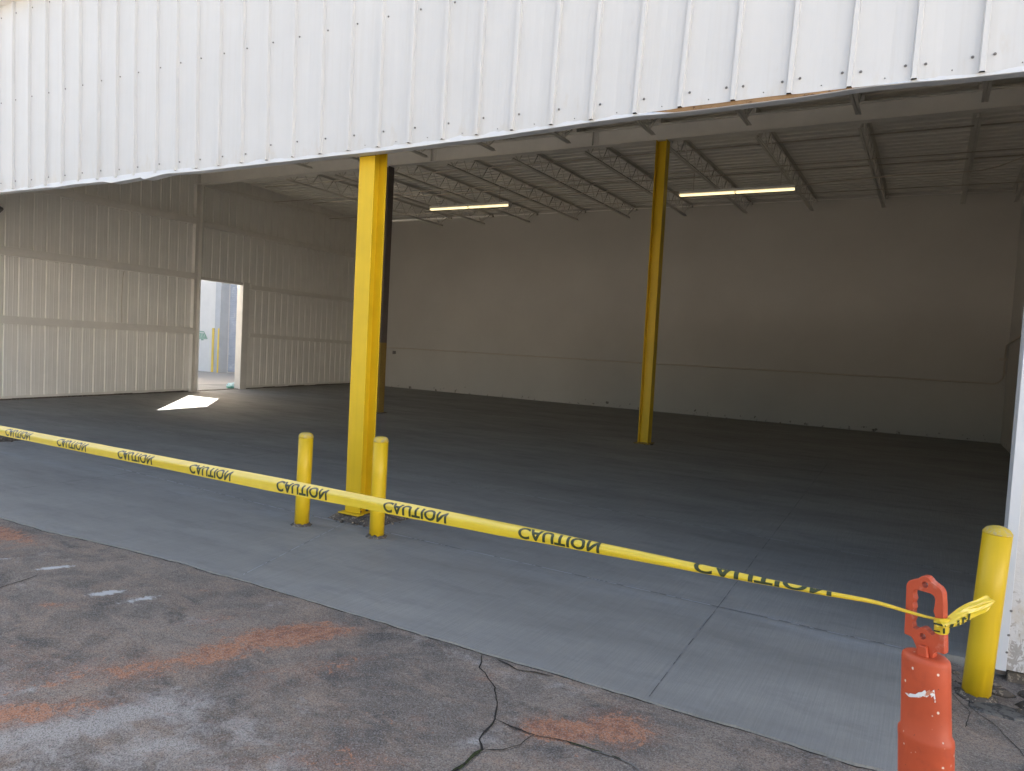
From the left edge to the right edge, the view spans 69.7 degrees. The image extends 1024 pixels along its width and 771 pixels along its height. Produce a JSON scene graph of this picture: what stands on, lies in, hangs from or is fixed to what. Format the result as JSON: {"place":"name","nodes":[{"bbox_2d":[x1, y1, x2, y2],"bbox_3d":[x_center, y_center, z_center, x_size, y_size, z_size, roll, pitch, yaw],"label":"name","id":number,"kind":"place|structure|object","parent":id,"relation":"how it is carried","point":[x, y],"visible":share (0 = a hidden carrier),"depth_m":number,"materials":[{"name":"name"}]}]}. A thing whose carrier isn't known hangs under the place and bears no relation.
{"place":"outdoors","nodes":[
{"label":"outdoors","id":0,"kind":"place"},
{"bbox_2d":[0,435,19,441],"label":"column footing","id":1,"kind":"object","parent":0,"point":[4,439],"depth_m":10.35,"materials":[{"name":"concrete"}]},
{"bbox_2d":[198,280,237,372],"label":"building","id":2,"kind":"structure","parent":0,"point":[217,327],"depth_m":30.64,"materials":[{"name":"grey concrete"}]},
{"bbox_2d":[228,284,237,371],"bbox_3d":[-10.352,-2.403,29.921,3.400,3.897,0.015,5,3,30],"label":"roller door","id":3,"kind":"structure","parent":2,"relation":"in","point":[233,296],"depth_m":30.66,"materials":[{"name":"grey metal"}]},
{"bbox_2d":[0,384,1010,770],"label":"concrete floor","id":4,"kind":"structure","parent":0,"point":[880,516],"depth_m":6.94,"materials":[{"name":"grey concrete"}]},
{"bbox_2d":[0,174,356,399],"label":"side wall","id":5,"kind":"structure","parent":4,"relation":"on","point":[95,290],"depth_m":19.05,"materials":[{"name":"beige metal"}]},
{"bbox_2d":[188,184,203,391],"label":"wall column","id":6,"kind":"structure","parent":4,"relation":"on","point":[195,292],"depth_m":20.23,"materials":[{"name":"beige metal"}]},
{"bbox_2d":[226,382,233,387],"bbox_3d":[-8.498,-0.010,22.414,0.424,0.192,0.545,5,3,30],"label":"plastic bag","id":7,"kind":"object","parent":4,"relation":"on","point":[229,385],"visible":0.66,"depth_m":22.23,"materials":[{"name":"plastic"}]},
{"bbox_2d":[290,432,313,526],"bbox_3d":[-1.870,0.861,6.601,0.196,0.892,0.196,6,4,29],"label":"bollard","id":8,"kind":"object","parent":4,"relation":"on","point":[304,471],"visible":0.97,"depth_m":6.55,"materials":[{"name":"yellow metal"}]},
{"bbox_2d":[328,512,408,526],"bbox_3d":[-1.372,1.227,7.012,0.699,0.073,0.663,5,3,30],"label":"column footing","id":9,"kind":"object","parent":4,"relation":"on","point":[364,520],"depth_m":6.85,"materials":[{"name":"concrete"}]},
{"bbox_2d":[338,154,387,516],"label":"steel column","id":10,"kind":"structure","parent":9,"relation":"on","point":[367,295],"depth_m":6.85,"materials":[{"name":"yellow metal"}]},
{"bbox_2d":[0,0,1023,194],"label":"front wall","id":11,"kind":"structure","parent":10,"relation":"attached to","point":[95,92],"depth_m":6.30,"materials":[{"name":"white metal"}]},
{"bbox_2d":[365,436,388,539],"bbox_3d":[-1.150,0.897,6.341,0.196,0.925,0.196,5,4,30],"label":"bollard","id":12,"kind":"object","parent":4,"relation":"on","point":[379,480],"visible":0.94,"depth_m":6.29,"materials":[{"name":"yellow metal"}]},
{"bbox_2d":[376,166,393,413],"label":"steel column","id":13,"kind":"structure","parent":4,"relation":"on","point":[385,289],"depth_m":16.95,"materials":[{"name":"black metal"}]},
{"bbox_2d":[633,139,669,444],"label":"steel column","id":14,"kind":"structure","parent":4,"relation":"on","point":[661,168],"depth_m":13.77,"materials":[{"name":"yellow metal"}]},
{"bbox_2d":[385,187,1022,442],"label":"back wall","id":15,"kind":"structure","parent":4,"relation":"on","point":[921,287],"depth_m":20.78,"materials":[{"name":"beige paint"}]},
{"bbox_2d":[392,190,1012,220],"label":"wall ledger","id":16,"kind":"structure","parent":15,"relation":"attached to","point":[737,203],"depth_m":20.38,"materials":[{"name":"beige paint"}]},
{"bbox_2d":[387,335,1020,383],"bbox_3d":[1.857,-1.265,20.505,20.320,1.163,5.021,5,3,30],"label":"wall conduit","id":17,"kind":"object","parent":15,"relation":"attached to","point":[1004,359],"depth_m":20.29,"materials":[{"name":"grey metal"}]},
{"bbox_2d":[1000,192,1023,453],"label":"side wall","id":18,"kind":"structure","parent":4,"relation":"on","point":[1012,372],"depth_m":16.60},
{"bbox_2d":[198,84,1023,184],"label":"steel beam","id":19,"kind":"structure","parent":18,"relation":"attached to","point":[954,103],"depth_m":13.36,"materials":[{"name":"grey metal"}]},
{"bbox_2d":[295,162,312,168],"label":"roof joist","id":20,"kind":"object","parent":19,"relation":"on","point":[305,165],"visible":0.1,"depth_m":17.38,"materials":[{"name":"metal"}]},
{"bbox_2d":[285,174,451,225],"bbox_3d":[-4.083,-5.596,22.111,0.116,0.432,7.921,5,3,30],"label":"roof joist","id":21,"kind":"object","parent":19,"relation":"on","point":[357,186],"visible":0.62,"depth_m":21.24,"materials":[{"name":"metal"}]},
{"bbox_2d":[335,171,493,224],"bbox_3d":[-2.618,-5.474,21.278,0.116,0.432,7.921,5,3,30],"label":"roof joist","id":22,"kind":"object","parent":19,"relation":"on","point":[491,215],"visible":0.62,"depth_m":21.45,"materials":[{"name":"metal"}]},
{"bbox_2d":[410,149,427,157],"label":"roof joist","id":23,"kind":"object","parent":19,"relation":"on","point":[419,153],"visible":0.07,"depth_m":15.70,"materials":[{"name":"metal"}]},
{"bbox_2d":[394,165,537,222],"bbox_3d":[-1.152,-5.352,20.445,0.116,0.432,7.921,5,3,30],"label":"roof joist","id":24,"kind":"object","parent":19,"relation":"on","point":[463,183],"visible":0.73,"depth_m":20.05,"materials":[{"name":"metal"}]},
{"bbox_2d":[477,139,504,150],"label":"roof joist","id":25,"kind":"object","parent":19,"relation":"on","point":[487,146],"visible":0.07,"depth_m":14.87,"materials":[{"name":"metal"}]},
{"bbox_2d":[447,160,585,220],"bbox_3d":[0.313,-5.230,19.612,0.116,0.432,7.921,5,3,30],"label":"roof joist","id":26,"kind":"object","parent":19,"relation":"on","point":[519,180],"visible":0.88,"depth_m":19.31,"materials":[{"name":"metal"}]},
{"bbox_2d":[429,191,510,210],"bbox_3d":[-1.103,-4.806,18.948,2.430,0.495,0.110,5,3,30],"label":"strip light","id":27,"kind":"object","parent":26,"relation":"hanging from","point":[474,205],"visible":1,"depth_m":18.88,"materials":[{"name":"white plastic"}]},
{"bbox_2d":[550,128,578,143],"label":"roof joist","id":28,"kind":"object","parent":19,"relation":"on","point":[562,137],"visible":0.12,"depth_m":14.05,"materials":[{"name":"metal"}]},
{"bbox_2d":[505,138,637,217],"bbox_3d":[1.778,-5.108,18.778,0.116,0.432,7.921,5,3,30],"label":"roof joist","id":29,"kind":"object","parent":19,"relation":"on","point":[561,166],"visible":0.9,"depth_m":18.42,"materials":[{"name":"metal"}]},
{"bbox_2d":[579,128,692,215],"bbox_3d":[3.244,-4.986,17.945,0.116,0.432,7.921,5,3,30],"label":"roof joist","id":30,"kind":"object","parent":19,"relation":"on","point":[625,159],"visible":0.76,"depth_m":17.13,"materials":[{"name":"metal"}]},
{"bbox_2d":[635,118,662,134],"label":"roof joist","id":31,"kind":"object","parent":19,"relation":"on","point":[648,128],"visible":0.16,"depth_m":13.20,"materials":[{"name":"metal"}]},
{"bbox_2d":[663,118,752,213],"bbox_3d":[4.709,-4.864,17.112,0.116,0.432,7.921,5,3,30],"label":"roof joist","id":32,"kind":"object","parent":19,"relation":"on","point":[691,145],"visible":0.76,"depth_m":16.60,"materials":[{"name":"metal"}]},
{"bbox_2d":[313,154,1023,203],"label":"bridging rod","id":33,"kind":"object","parent":32,"relation":"attached to","point":[721,175],"visible":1,"depth_m":17.31,"materials":[{"name":"grey metal"}]},
{"bbox_2d":[735,108,757,125],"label":"roof joist","id":34,"kind":"object","parent":19,"relation":"on","point":[743,117],"visible":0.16,"depth_m":12.34,"materials":[{"name":"metal"}]},
{"bbox_2d":[755,107,817,210],"bbox_3d":[6.174,-4.741,16.279,0.116,0.432,7.921,5,3,30],"label":"roof joist","id":35,"kind":"object","parent":19,"relation":"on","point":[776,139],"visible":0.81,"depth_m":15.81,"materials":[{"name":"metal"}]},
{"bbox_2d":[679,170,795,196],"bbox_3d":[4.760,-4.317,15.614,2.425,0.495,0.110,5,3,30],"label":"strip light","id":36,"kind":"object","parent":35,"relation":"hanging from","point":[780,187],"visible":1,"depth_m":15.55,"materials":[{"name":"white plastic"}]},
{"bbox_2d":[511,189,678,202],"bbox_3d":[1.835,-4.473,17.278,4.302,0.150,0.020,5,3,30],"label":"power cable","id":37,"kind":"object","parent":36,"relation":"attached to","point":[589,192],"visible":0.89,"depth_m":17.29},
{"bbox_2d":[849,92,865,114],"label":"roof joist","id":38,"kind":"object","parent":19,"relation":"on","point":[857,99],"visible":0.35,"depth_m":11.45,"materials":[{"name":"metal"}]},
{"bbox_2d":[858,94,888,207],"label":"roof joist","id":39,"kind":"object","parent":19,"relation":"on","point":[864,129],"visible":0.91,"depth_m":14.87,"materials":[{"name":"metal"}]},
{"bbox_2d":[961,81,981,203],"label":"roof joist","id":40,"kind":"object","parent":19,"relation":"on","point":[974,131],"visible":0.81,"depth_m":13.80,"materials":[{"name":"metal"}]},
{"bbox_2d":[265,121,1023,187],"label":"bridging rod","id":41,"kind":"object","parent":40,"relation":"attached to","point":[701,149],"visible":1,"depth_m":15.17,"materials":[{"name":"grey metal"}]},
{"bbox_2d":[278,148,1023,201],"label":"bridging rod","id":42,"kind":"object","parent":40,"relation":"attached to","point":[696,171],"visible":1,"depth_m":15.63,"materials":[{"name":"grey metal"}]},
{"bbox_2d":[329,181,1023,218],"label":"bridging rod","id":43,"kind":"object","parent":40,"relation":"attached to","point":[715,198],"visible":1,"depth_m":18.18,"materials":[{"name":"grey metal"}]},
{"bbox_2d":[981,80,992,101],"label":"roof joist","id":44,"kind":"object","parent":19,"relation":"on","point":[986,86],"visible":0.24,"depth_m":10.54,"materials":[{"name":"metal"}]},
{"bbox_2d":[244,77,1023,218],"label":"roof","id":45,"kind":"structure","parent":44,"relation":"on","point":[990,137],"depth_m":16.92,"materials":[{"name":"grey metal"}]},
{"bbox_2d":[1013,164,1023,201],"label":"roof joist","id":46,"kind":"object","parent":19,"relation":"on","point":[1019,191],"visible":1,"depth_m":16.48,"materials":[{"name":"metal"}]},
{"bbox_2d":[0,371,1023,770],"bbox_3d":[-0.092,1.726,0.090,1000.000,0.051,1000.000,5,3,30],"label":"ground","id":47,"kind":"structure","parent":0,"point":[116,659],"depth_m":3.53,"materials":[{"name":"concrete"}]},
{"bbox_2d":[897,575,954,770],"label":"delineator","id":48,"kind":"object","parent":47,"relation":"on","point":[926,741],"visible":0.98,"depth_m":1.90,"materials":[{"name":"orange plastic"}]},
{"bbox_2d":[0,425,994,634],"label":"caution tape","id":49,"kind":"object","parent":48,"relation":"attached to","point":[964,613],"visible":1,"depth_m":2.77,"materials":[{"name":"yellow plastic"}]},
{"bbox_2d":[954,525,1013,703],"bbox_3d":[2.544,1.234,3.942,0.206,0.988,0.206,7,5,29],"label":"bollard","id":50,"kind":"object","parent":47,"relation":"on","point":[985,627],"visible":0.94,"depth_m":3.89,"materials":[{"name":"yellow metal"}]},
{"bbox_2d":[951,669,1023,714],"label":"rubble","id":51,"kind":"object","parent":47,"relation":"on","point":[1004,693],"visible":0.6,"depth_m":4.00,"materials":[{"name":"concrete"}]},
{"bbox_2d":[970,702,1023,720],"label":"concrete patch","id":52,"kind":"object","parent":47,"relation":"on","point":[1002,711],"visible":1,"depth_m":3.80,"materials":[{"name":"grey concrete"}]},
{"bbox_2d":[995,310,1023,684],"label":"front wall","id":53,"kind":"structure","parent":47,"relation":"on","point":[1009,665],"depth_m":4.15,"materials":[{"name":"white metal"}]}
]}

